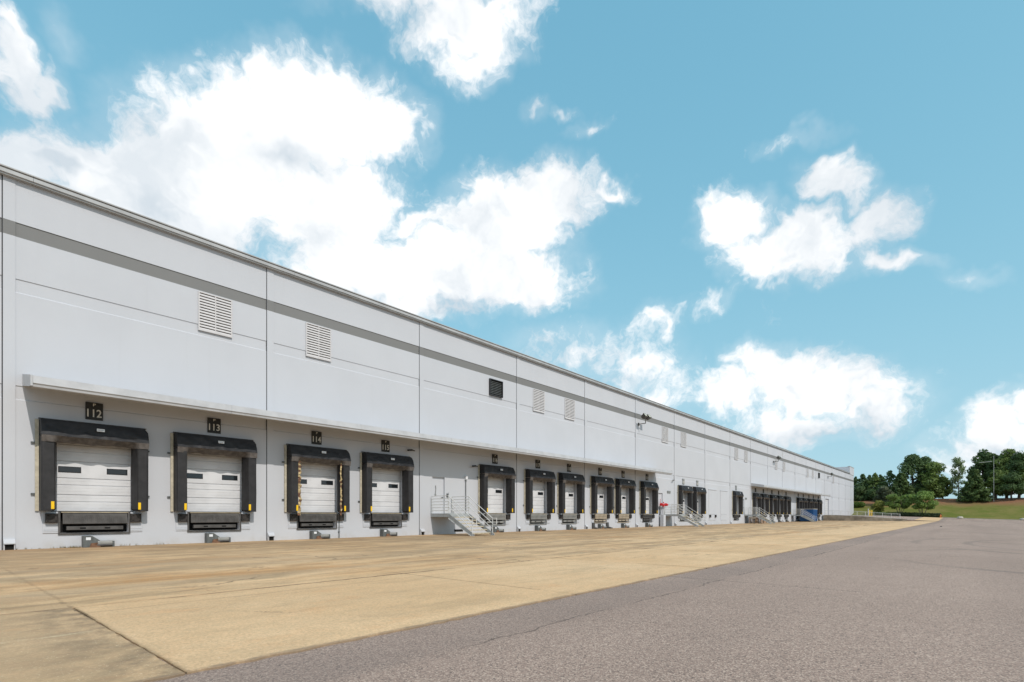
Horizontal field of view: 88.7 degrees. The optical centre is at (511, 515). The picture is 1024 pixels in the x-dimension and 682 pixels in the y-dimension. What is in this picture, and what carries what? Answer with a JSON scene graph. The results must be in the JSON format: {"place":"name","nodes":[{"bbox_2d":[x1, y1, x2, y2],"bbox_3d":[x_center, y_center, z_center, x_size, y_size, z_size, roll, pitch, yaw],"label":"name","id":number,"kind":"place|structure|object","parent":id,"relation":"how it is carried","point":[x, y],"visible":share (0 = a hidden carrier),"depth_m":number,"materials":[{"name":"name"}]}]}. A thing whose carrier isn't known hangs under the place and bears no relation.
{"place":"outdoors","nodes":[
{"label":"outdoors","id":0,"kind":"place"},
{"bbox_2d":[0,517,941,681],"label":"concrete apron","id":1,"kind":"object","parent":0,"point":[186,608],"visible":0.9,"depth_m":8.92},
{"bbox_2d":[16,543,163,549],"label":"weeds","id":2,"kind":"object","parent":1,"relation":"on","point":[81,545],"visible":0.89,"depth_m":19.10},
{"bbox_2d":[82,536,114,547],"bbox_3d":[-15.442,0.970,19.529,0.356,0.420,0.920,0,0,41],"label":"vehicle restraint","id":3,"kind":"object","parent":1,"relation":"on","point":[89,541],"visible":0.97,"depth_m":19.34,"materials":[{"name":"metal"}]},
{"bbox_2d":[205,533,230,542],"bbox_3d":[-12.731,0.970,22.645,0.356,0.420,0.920,0,0,41],"label":"vehicle restraint","id":4,"kind":"object","parent":1,"relation":"on","point":[212,538],"visible":0.98,"depth_m":22.43,"materials":[{"name":"metal"}]},
{"bbox_2d":[310,531,329,538],"bbox_3d":[-9.620,0.970,26.222,0.356,0.420,0.920,0,0,41],"label":"vehicle restraint","id":5,"kind":"object","parent":1,"relation":"on","point":[316,535],"visible":0.89,"depth_m":25.99,"materials":[{"name":"metal"}]},
{"bbox_2d":[380,529,396,536],"bbox_3d":[-6.909,0.970,29.338,0.356,0.420,0.920,0,0,41],"label":"vehicle restraint","id":6,"kind":"object","parent":1,"relation":"on","point":[385,532],"visible":0.94,"depth_m":29.08,"materials":[{"name":"metal"}]},
{"bbox_2d":[0,163,853,549],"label":"warehouse","id":7,"kind":"structure","parent":1,"relation":"on","point":[158,331],"depth_m":24.57,"materials":[{"name":"paint"}]},
{"bbox_2d":[43,512,57,532],"bbox_3d":[-16.380,0.258,18.616,0.190,0.765,0.460,0,0,41],"label":"dock bumper","id":8,"kind":"object","parent":7,"relation":"attached to","point":[50,522],"visible":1,"depth_m":18.59,"materials":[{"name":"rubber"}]},
{"bbox_2d":[31,417,149,510],"bbox_3d":[-15.417,-1.798,19.385,0.593,3.275,3.513,0,0,41],"label":"dock seal","id":9,"kind":"object","parent":7,"relation":"attached to","point":[53,432],"visible":1,"depth_m":18.92,"materials":[{"name":"plastic"}]},
{"bbox_2d":[51,443,132,511],"bbox_3d":[-15.905,-1.681,19.860,0.120,3.099,2.530,0,0,41],"label":"dock door","id":10,"kind":"structure","parent":7,"relation":"in","point":[89,478],"depth_m":19.85,"materials":[{"name":"white metal"}]},
{"bbox_2d":[58,512,129,534],"bbox_3d":[-15.740,0.285,19.730,0.550,0.830,2.150,0,0,41],"label":"dock leveler","id":11,"kind":"object","parent":7,"relation":"attached to","point":[70,523],"visible":1,"depth_m":19.56,"materials":[{"name":"metal"}]},
{"bbox_2d":[85,402,102,420],"bbox_3d":[-15.627,-3.890,19.579,0.055,0.640,0.520,0,0,41],"label":"dock sign","id":12,"kind":"object","parent":7,"relation":"attached to","point":[93,411],"visible":1,"depth_m":19.54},
{"bbox_2d":[130,512,141,531],"bbox_3d":[-14.739,0.258,20.503,0.190,0.765,0.460,0,0,41],"label":"dock bumper","id":13,"kind":"object","parent":7,"relation":"attached to","point":[135,521],"visible":1,"depth_m":20.51,"materials":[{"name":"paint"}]},
{"bbox_2d":[176,512,187,530],"bbox_3d":[-13.669,0.258,21.732,0.190,0.765,0.460,0,0,41],"label":"dock bumper","id":14,"kind":"object","parent":7,"relation":"attached to","point":[181,520],"visible":1,"depth_m":21.70,"materials":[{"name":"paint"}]},
{"bbox_2d":[167,432,256,511],"bbox_3d":[-12.704,-1.798,22.498,0.600,3.275,3.513,0,0,41],"label":"dock seal","id":15,"kind":"object","parent":7,"relation":"attached to","point":[189,443],"visible":1,"depth_m":22.03,"materials":[{"name":"plastic"}]},
{"bbox_2d":[182,453,241,511],"bbox_3d":[-13.195,-1.681,22.976,0.120,3.099,2.530,0,0,41],"label":"dock door","id":16,"kind":"structure","parent":7,"relation":"in","point":[214,482],"depth_m":23.01,"materials":[{"name":"white metal"}]},
{"bbox_2d":[187,512,240,531],"bbox_3d":[-13.030,0.285,22.846,0.550,0.830,2.150,0,0,41],"label":"dock leveler","id":17,"kind":"object","parent":7,"relation":"attached to","point":[210,521],"visible":1,"depth_m":22.65,"materials":[{"name":"metal"}]},
{"bbox_2d":[207,417,220,433],"bbox_3d":[-12.917,-3.890,22.695,0.055,0.640,0.520,0,0,41],"label":"dock sign","id":18,"kind":"object","parent":7,"relation":"attached to","point":[213,425],"visible":1,"depth_m":22.66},
{"bbox_2d":[239,513,249,529],"bbox_3d":[-12.029,0.258,23.619,0.190,0.765,0.460,0,0,41],"label":"dock bumper","id":19,"kind":"object","parent":7,"relation":"attached to","point":[245,520],"visible":1,"depth_m":23.60,"materials":[{"name":"paint"}]},
{"bbox_2d":[288,513,297,528],"bbox_3d":[-10.559,0.258,25.308,0.190,0.765,0.460,0,0,41],"label":"dock bumper","id":20,"kind":"object","parent":7,"relation":"attached to","point":[292,520],"visible":1,"depth_m":25.26,"materials":[{"name":"paint"}]},
{"bbox_2d":[292,456,335,512],"bbox_3d":[-10.084,-1.681,26.552,0.120,3.099,2.530,0,0,41],"label":"dock door","id":21,"kind":"structure","parent":7,"relation":"in","point":[318,481],"depth_m":26.73,"materials":[{"name":"white metal"}]},
{"bbox_2d":[282,444,350,515],"bbox_3d":[-9.598,-1.704,26.078,0.589,3.461,3.513,0,0,41],"label":"dock seal","id":22,"kind":"object","parent":7,"relation":"attached to","point":[340,459],"visible":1,"depth_m":25.50,"materials":[{"name":"fabric"}]},
{"bbox_2d":[296,513,336,529],"bbox_3d":[-9.919,0.285,26.422,0.550,0.830,2.150,0,0,41],"label":"dock leveler","id":23,"kind":"object","parent":7,"relation":"attached to","point":[305,521],"visible":0.98,"depth_m":26.27,"materials":[{"name":"metal"}]},
{"bbox_2d":[312,431,321,444],"bbox_3d":[-9.806,-3.890,26.271,0.055,0.640,0.520,0,0,41],"label":"dock sign","id":24,"kind":"object","parent":7,"relation":"attached to","point":[316,437],"visible":1,"depth_m":26.24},
{"bbox_2d":[335,513,343,527],"bbox_3d":[-8.918,0.258,27.195,0.190,0.765,0.460,0,0,41],"label":"dock bumper","id":25,"kind":"object","parent":7,"relation":"attached to","point":[340,518],"visible":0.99,"depth_m":27.18,"materials":[{"name":"rubber"}]},
{"bbox_2d":[363,513,370,526],"bbox_3d":[-7.848,0.258,28.424,0.190,0.765,0.460,0,0,41],"label":"dock bumper","id":26,"kind":"object","parent":7,"relation":"attached to","point":[366,519],"visible":1,"depth_m":28.38,"materials":[{"name":"rubber"}]},
{"bbox_2d":[366,467,399,512],"bbox_3d":[-7.373,-1.681,29.668,0.120,3.099,2.530,0,0,41],"label":"dock door","id":27,"kind":"structure","parent":7,"relation":"in","point":[385,482],"depth_m":29.81,"materials":[{"name":"white metal"}]},
{"bbox_2d":[369,513,401,527],"bbox_3d":[-7.208,0.285,29.538,0.550,0.830,2.150,0,0,41],"label":"dock leveler","id":28,"kind":"object","parent":7,"relation":"attached to","point":[380,520],"visible":0.98,"depth_m":29.39,"materials":[{"name":"metal"}]},
{"bbox_2d":[381,440,389,451],"bbox_3d":[-7.095,-3.890,29.387,0.055,0.640,0.520,0,0,41],"label":"dock sign","id":29,"kind":"object","parent":7,"relation":"attached to","point":[385,445],"visible":1,"depth_m":29.35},
{"bbox_2d":[358,452,413,512],"bbox_3d":[-6.890,-1.798,29.197,0.582,3.275,3.513,0,0,41],"label":"dock seal","id":30,"kind":"object","parent":7,"relation":"attached to","point":[404,464],"visible":1,"depth_m":28.76,"materials":[{"name":"fabric"}]},
{"bbox_2d":[402,513,407,525],"bbox_3d":[-6.207,0.258,30.311,0.190,0.765,0.460,0,0,41],"label":"dock bumper","id":31,"kind":"object","parent":7,"relation":"attached to","point":[404,518],"visible":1,"depth_m":30.29,"materials":[{"name":"paint"}]},
{"bbox_2d":[432,476,444,512],"bbox_3d":[-4.609,-1.260,32.427,0.180,2.320,1.100,0,0,41],"label":"entrance door","id":32,"kind":"structure","parent":7,"relation":"in","point":[438,481],"depth_m":32.51,"materials":[{"name":"paint"}]},
{"bbox_2d":[480,513,485,524],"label":"dock bumper","id":33,"kind":"object","parent":7,"relation":"attached to","point":[483,518],"visible":0.76,"depth_m":35.19,"materials":[{"name":"paint"}]},
{"bbox_2d":[482,473,503,512],"bbox_3d":[-1.453,-1.681,36.474,0.120,3.099,2.530,0,0,41],"label":"dock door","id":34,"kind":"structure","parent":7,"relation":"in","point":[495,485],"depth_m":36.76,"materials":[{"name":"white metal"}]},
{"bbox_2d":[484,513,505,525],"bbox_3d":[-1.288,0.285,36.343,0.550,0.830,2.150,0,0,41],"label":"dock leveler","id":35,"kind":"object","parent":7,"relation":"attached to","point":[500,517],"visible":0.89,"depth_m":36.26,"materials":[{"name":"metal"}]},
{"bbox_2d":[492,454,497,463],"bbox_3d":[-1.175,-3.890,36.192,0.055,0.640,0.520,0,0,41],"label":"dock sign","id":36,"kind":"object","parent":7,"relation":"attached to","point":[494,458],"visible":1,"depth_m":36.12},
{"bbox_2d":[477,464,515,512],"bbox_3d":[-0.963,-1.798,35.996,0.600,3.275,3.513,0,0,41],"label":"dock seal","id":37,"kind":"object","parent":7,"relation":"attached to","point":[507,473],"visible":1,"depth_m":35.47,"materials":[{"name":"grey plastic"}]},
{"bbox_2d":[527,477,544,513],"bbox_3d":[1.697,-1.681,40.095,0.120,3.099,2.530,0,0,41],"label":"dock door","id":38,"kind":"structure","parent":7,"relation":"in","point":[538,487],"depth_m":40.45,"materials":[{"name":"white metal"}]},
{"bbox_2d":[529,514,546,524],"bbox_3d":[1.862,0.285,39.965,0.550,0.830,2.150,0,0,41],"label":"dock leveler","id":39,"kind":"object","parent":7,"relation":"attached to","point":[536,519],"visible":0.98,"depth_m":39.82,"materials":[{"name":"metal"}]},
{"bbox_2d":[523,469,555,512],"bbox_3d":[2.181,-1.798,39.624,0.582,3.275,3.513,0,0,41],"label":"dock seal","id":40,"kind":"object","parent":7,"relation":"attached to","point":[549,477],"visible":1,"depth_m":39.04,"materials":[{"name":"grey plastic"}]},
{"bbox_2d":[560,483,573,513],"bbox_3d":[4.417,-1.688,43.203,0.064,3.086,2.510,0,0,41],"label":"dock door","id":41,"kind":"structure","parent":7,"relation":"in","point":[569,488],"depth_m":43.60,"materials":[{"name":"white metal"}]},
{"bbox_2d":[561,514,576,523],"bbox_3d":[4.573,0.285,43.081,0.550,0.830,2.150,0,0,41],"label":"dock leveler","id":42,"kind":"object","parent":7,"relation":"attached to","point":[567,518],"visible":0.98,"depth_m":42.94,"materials":[{"name":"metal"}]},
{"bbox_2d":[556,472,584,512],"bbox_3d":[4.896,-1.798,42.736,0.593,3.275,3.513,0,0,41],"label":"dock seal","id":43,"kind":"object","parent":7,"relation":"attached to","point":[570,478],"visible":1,"depth_m":42.10,"materials":[{"name":"grey plastic"}]},
{"bbox_2d":[594,485,603,513],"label":"dock door","id":44,"kind":"structure","parent":7,"relation":"in","point":[600,500],"depth_m":47.30,"materials":[{"name":"white metal"}]},
{"bbox_2d":[594,514,606,522],"bbox_3d":[7.736,0.285,46.718,0.550,0.830,2.150,0,0,41],"label":"dock leveler","id":45,"kind":"object","parent":7,"relation":"attached to","point":[599,517],"visible":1,"depth_m":46.69,"materials":[{"name":"beige metal"}]},
{"bbox_2d":[589,476,614,513],"bbox_3d":[8.062,-1.798,46.370,0.600,3.275,3.513,0,0,41],"label":"dock seal","id":46,"kind":"object","parent":7,"relation":"attached to","point":[607,482],"visible":1,"depth_m":45.77,"materials":[{"name":"grey plastic"}]},
{"bbox_2d":[617,514,628,522],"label":"dock leveler","id":47,"kind":"object","parent":7,"relation":"attached to","point":[623,518],"visible":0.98,"depth_m":49.72,"materials":[{"name":"metal"}]},
{"bbox_2d":[621,488,625,513],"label":"dock door","id":48,"kind":"structure","parent":7,"relation":"in","point":[623,490],"depth_m":50.46,"materials":[{"name":"white metal"}]},
{"bbox_2d":[614,478,635,513],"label":"dock seal","id":49,"kind":"object","parent":7,"relation":"attached to","point":[625,483],"visible":1,"depth_m":48.92,"materials":[{"name":"grey plastic"}]},
{"bbox_2d":[638,413,651,425],"bbox_3d":[12.990,-9.443,51.657,1.130,1.065,1.340,0,0,41],"label":"floodlight","id":50,"kind":"object","parent":7,"relation":"attached to","point":[645,416],"visible":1,"depth_m":51.51,"materials":[{"name":"grey metal"}]},
{"bbox_2d":[642,514,651,521],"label":"dock leveler","id":51,"kind":"object","parent":7,"relation":"attached to","point":[646,517],"visible":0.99,"depth_m":53.34,"materials":[{"name":"metal"}]},
{"bbox_2d":[646,490,649,513],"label":"dock door","id":52,"kind":"structure","parent":7,"relation":"in","point":[647,491],"depth_m":54.30,"materials":[{"name":"white metal"}]},
{"bbox_2d":[639,481,658,513],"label":"dock seal","id":53,"kind":"object","parent":7,"relation":"attached to","point":[644,486],"visible":1,"depth_m":52.37,"materials":[{"name":"grey plastic"}]},
{"bbox_2d":[658,492,662,513],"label":"entrance door","id":54,"kind":"structure","parent":7,"relation":"in","point":[660,495],"depth_m":56.04,"materials":[{"name":"paint"}]},
{"bbox_2d":[659,499,667,514],"bbox_3d":[16.094,-0.285,55.717,0.469,2.930,1.682,0,0,41],"label":"fire connection","id":55,"kind":"object","parent":7,"relation":"attached to","point":[664,504],"visible":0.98,"depth_m":55.48,"materials":[{"name":"red metal"}]},
{"bbox_2d":[677,485,693,513],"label":"dock seal","id":56,"kind":"object","parent":7,"relation":"attached to","point":[688,490],"visible":0.98,"depth_m":59.61,"materials":[{"name":"grey plastic"}]},
{"bbox_2d":[692,486,706,513],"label":"dock seal","id":57,"kind":"object","parent":7,"relation":"attached to","point":[702,491],"visible":0.97,"depth_m":62.95,"materials":[{"name":"grey plastic"}]},
{"bbox_2d":[732,491,743,513],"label":"dock seal","id":58,"kind":"object","parent":7,"relation":"attached to","point":[736,494],"visible":1,"depth_m":72.70,"materials":[{"name":"grey plastic"}]},
{"bbox_2d":[752,493,761,513],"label":"dock seal","id":59,"kind":"object","parent":7,"relation":"attached to","point":[758,496],"visible":1,"depth_m":79.56,"materials":[{"name":"grey plastic"}]},
{"bbox_2d":[761,494,769,513],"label":"dock seal","id":60,"kind":"object","parent":7,"relation":"attached to","point":[766,497],"visible":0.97,"depth_m":84.49,"materials":[{"name":"grey plastic"}]},
{"bbox_2d":[769,495,777,513],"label":"dock seal","id":61,"kind":"object","parent":7,"relation":"attached to","point":[774,498],"visible":0.99,"depth_m":86.57,"materials":[{"name":"grey plastic"}]},
{"bbox_2d":[777,495,784,513],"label":"dock seal","id":62,"kind":"object","parent":7,"relation":"attached to","point":[781,499],"visible":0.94,"depth_m":91.22,"materials":[{"name":"grey plastic"}]},
{"bbox_2d":[784,496,791,513],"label":"dock seal","id":63,"kind":"object","parent":7,"relation":"attached to","point":[788,498],"visible":0.98,"depth_m":93.33,"materials":[{"name":"grey plastic"}]},
{"bbox_2d":[796,497,802,514],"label":"dock seal","id":64,"kind":"object","parent":7,"relation":"attached to","point":[799,504],"visible":0.97,"depth_m":99.96,"materials":[{"name":"grey plastic"}]},
{"bbox_2d":[803,498,807,508],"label":"dock seal","id":65,"kind":"object","parent":7,"relation":"attached to","point":[805,503],"visible":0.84,"depth_m":104.01,"materials":[{"name":"grey plastic"}]},
{"bbox_2d":[808,499,812,508],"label":"dock seal","id":66,"kind":"object","parent":7,"relation":"attached to","point":[810,503],"visible":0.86,"depth_m":107.47,"materials":[{"name":"grey plastic"}]},
{"bbox_2d":[817,500,822,514],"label":"dock seal","id":67,"kind":"object","parent":7,"relation":"attached to","point":[819,510],"visible":0.95,"depth_m":113.58,"materials":[{"name":"fabric"}]},
{"bbox_2d":[431,495,496,535],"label":"metal stairs","id":68,"kind":"structure","parent":1,"relation":"on","point":[452,516],"depth_m":31.00,"materials":[{"name":"metal"}]},
{"bbox_2d":[491,526,503,532],"bbox_3d":[-0.989,0.970,36.143,0.356,0.420,0.920,0,0,41],"label":"vehicle restraint","id":69,"kind":"object","parent":1,"relation":"on","point":[496,529],"visible":0.88,"depth_m":35.89,"materials":[{"name":"metal"}]},
{"bbox_2d":[535,525,545,530],"bbox_3d":[2.161,0.970,39.765,0.356,0.420,0.920,0,0,41],"label":"vehicle restraint","id":70,"kind":"object","parent":1,"relation":"on","point":[538,528],"visible":0.98,"depth_m":39.49,"materials":[{"name":"metal"}]},
{"bbox_2d":[660,515,665,526],"bbox_3d":[15.992,0.565,55.408,0.400,1.230,0.520,0,0,41],"label":"valve cabinet","id":71,"kind":"object","parent":1,"relation":"on","point":[663,520],"visible":0.95,"depth_m":55.22,"materials":[{"name":"metal"}]},
{"bbox_2d":[665,504,703,526],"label":"metal stairs","id":72,"kind":"structure","parent":1,"relation":"on","point":[681,516],"depth_m":55.64,"materials":[{"name":"metal"}]},
{"bbox_2d":[745,507,776,523],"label":"metal stairs","id":73,"kind":"structure","parent":1,"relation":"on","point":[764,519],"depth_m":75.92,"materials":[{"name":"metal"}]},
{"bbox_2d":[791,509,815,521],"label":"metal stairs","id":74,"kind":"structure","parent":1,"relation":"on","point":[807,518],"depth_m":96.20,"materials":[{"name":"metal"}]},
{"bbox_2d":[800,509,816,521],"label":"waste container","id":75,"kind":"object","parent":1,"relation":"on","point":[813,512],"visible":0.85,"depth_m":98.00,"materials":[{"name":"metal"}]},
{"bbox_2d":[823,515,906,520],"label":"retaining wall","id":76,"kind":"structure","parent":1,"relation":"on","point":[842,518],"depth_m":113.25,"materials":[{"name":"concrete"}]},
{"bbox_2d":[825,510,899,518],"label":"guard rail","id":77,"kind":"object","parent":76,"relation":"on","point":[859,511],"visible":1,"depth_m":112.69,"materials":[{"name":"metal"}]},
{"bbox_2d":[0,0,1023,498],"label":"sky","id":78,"kind":"structure","parent":0,"point":[797,226],"materials":[{"name":"blue"}]},
{"bbox_2d":[77,521,1023,681],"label":"asphalt lot","id":79,"kind":"structure","parent":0,"point":[932,602],"depth_m":5.45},
{"bbox_2d":[852,498,1023,519],"bbox_3d":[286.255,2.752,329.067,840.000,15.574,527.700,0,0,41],"label":"grass bank","id":80,"kind":"structure","parent":0,"point":[1003,508],"depth_m":140.26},
{"bbox_2d":[854,501,865,507],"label":"hedge","id":81,"kind":"object","parent":80,"relation":"on","point":[858,504],"visible":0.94,"depth_m":156.72,"materials":[{"name":"green plant"}]},
{"bbox_2d":[854,486,867,500],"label":"oak tree","id":82,"kind":"object","parent":80,"relation":"on","point":[858,491],"visible":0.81,"depth_m":167.46,"materials":[{"name":"green plant"}]},
{"bbox_2d":[854,474,869,488],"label":"pine tree","id":83,"kind":"object","parent":80,"relation":"on","point":[863,480],"visible":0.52,"depth_m":170.38,"materials":[{"name":"green plant"}]},
{"bbox_2d":[861,488,880,500],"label":"oak tree","id":84,"kind":"object","parent":80,"relation":"on","point":[870,493],"visible":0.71,"depth_m":165.30,"materials":[{"name":"green plant"}]},
{"bbox_2d":[866,472,881,490],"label":"pine tree","id":85,"kind":"object","parent":80,"relation":"on","point":[875,480],"visible":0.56,"depth_m":167.45,"materials":[{"name":"green plant"}]},
{"bbox_2d":[870,500,884,511],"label":"rounded shrub","id":86,"kind":"object","parent":80,"relation":"on","point":[877,505],"visible":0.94,"depth_m":144.44,"materials":[{"name":"green plant"}]},
{"bbox_2d":[870,511,890,515],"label":"hedge","id":87,"kind":"object","parent":80,"relation":"on","point":[884,513],"visible":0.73,"depth_m":142.09,"materials":[{"name":"green plant"}]},
{"bbox_2d":[872,486,893,504],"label":"olive tree","id":88,"kind":"object","parent":80,"relation":"on","point":[883,491],"visible":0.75,"depth_m":155.06,"materials":[{"name":"green plant"}]},
{"bbox_2d":[880,470,895,486],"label":"pine tree","id":89,"kind":"object","parent":80,"relation":"on","point":[891,476],"visible":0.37,"depth_m":164.84,"materials":[{"name":"green plant"}]},
{"bbox_2d":[884,494,911,511],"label":"crepe myrtle","id":90,"kind":"object","parent":80,"relation":"on","point":[896,502],"visible":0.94,"depth_m":140.67,"materials":[{"name":"green plant"}]},
{"bbox_2d":[890,473,915,499],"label":"cedar tree","id":91,"kind":"object","parent":80,"relation":"on","point":[900,486],"visible":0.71,"depth_m":156.53,"materials":[{"name":"green plant"}]},
{"bbox_2d":[897,454,927,494],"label":"oak tree","id":92,"kind":"object","parent":80,"relation":"on","point":[910,463],"visible":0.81,"depth_m":159.61,"materials":[{"name":"green plant"}]},
{"bbox_2d":[905,491,939,512],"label":"crepe myrtle","id":93,"kind":"object","parent":80,"relation":"on","point":[919,498],"visible":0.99,"depth_m":135.72,"materials":[{"name":"green plant"}]},
{"bbox_2d":[913,456,931,490],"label":"oak tree","id":94,"kind":"object","parent":80,"relation":"on","point":[925,459],"visible":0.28,"depth_m":159.22,"materials":[{"name":"green plant"}]},
{"bbox_2d":[916,461,946,498],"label":"oak tree","id":95,"kind":"object","parent":80,"relation":"on","point":[932,480],"visible":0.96,"depth_m":154.45,"materials":[{"name":"green plant"}]},
{"bbox_2d":[938,477,952,498],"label":"oak tree","id":96,"kind":"object","parent":80,"relation":"on","point":[947,490],"visible":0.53,"depth_m":154.67,"materials":[{"name":"green plant"}]},
{"bbox_2d":[949,457,966,494],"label":"birch tree","id":97,"kind":"object","parent":80,"relation":"on","point":[957,462],"visible":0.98,"depth_m":151.39,"materials":[{"name":"green plant"}]},
{"bbox_2d":[955,469,994,501],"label":"cedar tree","id":98,"kind":"object","parent":80,"relation":"on","point":[974,488],"visible":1,"depth_m":145.03,"materials":[{"name":"green plant"}]},
{"bbox_2d":[967,449,993,481],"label":"oak tree","id":99,"kind":"object","parent":80,"relation":"on","point":[983,454],"visible":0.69,"depth_m":150.20,"materials":[{"name":"green plant"}]},
{"bbox_2d":[981,453,1000,497],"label":"oak tree","id":100,"kind":"object","parent":80,"relation":"on","point":[986,468],"visible":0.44,"depth_m":148.24,"materials":[{"name":"green plant"}]},
{"bbox_2d":[984,470,1010,499],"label":"oak tree","id":101,"kind":"object","parent":80,"relation":"on","point":[993,481],"visible":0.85,"depth_m":144.10,"materials":[{"name":"green plant"}]},
{"bbox_2d":[992,448,1017,497],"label":"oak tree","id":102,"kind":"object","parent":80,"relation":"on","point":[1003,458],"visible":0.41,"depth_m":145.65,"materials":[{"name":"green plant"}]},
{"bbox_2d":[997,471,1023,499],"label":"oak tree","id":103,"kind":"object","parent":80,"relation":"on","point":[1016,488],"visible":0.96,"depth_m":141.05,"materials":[{"name":"green plant"}]},
{"bbox_2d":[1002,450,1023,497],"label":"oak tree","id":104,"kind":"object","parent":80,"relation":"on","point":[1016,458],"visible":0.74,"depth_m":143.22,"materials":[{"name":"green plant"}]},
{"bbox_2d":[1016,459,1023,479],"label":"oak tree","id":105,"kind":"object","parent":80,"relation":"on","point":[1021,472],"visible":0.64,"depth_m":141.89,"materials":[{"name":"green plant"}]},
{"bbox_2d":[866,516,1023,521],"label":"drive","id":106,"kind":"structure","parent":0,"point":[951,519],"depth_m":115.99,"materials":[{"name":"concrete"}]},
{"bbox_2d":[890,512,941,517],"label":"hedge","id":107,"kind":"object","parent":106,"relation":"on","point":[916,514],"visible":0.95,"depth_m":135.73,"materials":[{"name":"green plant"}]},
{"bbox_2d":[854,515,1015,519],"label":"curb","id":108,"kind":"structure","parent":106,"relation":"on","point":[941,517],"depth_m":130.22,"materials":[{"name":"concrete"}]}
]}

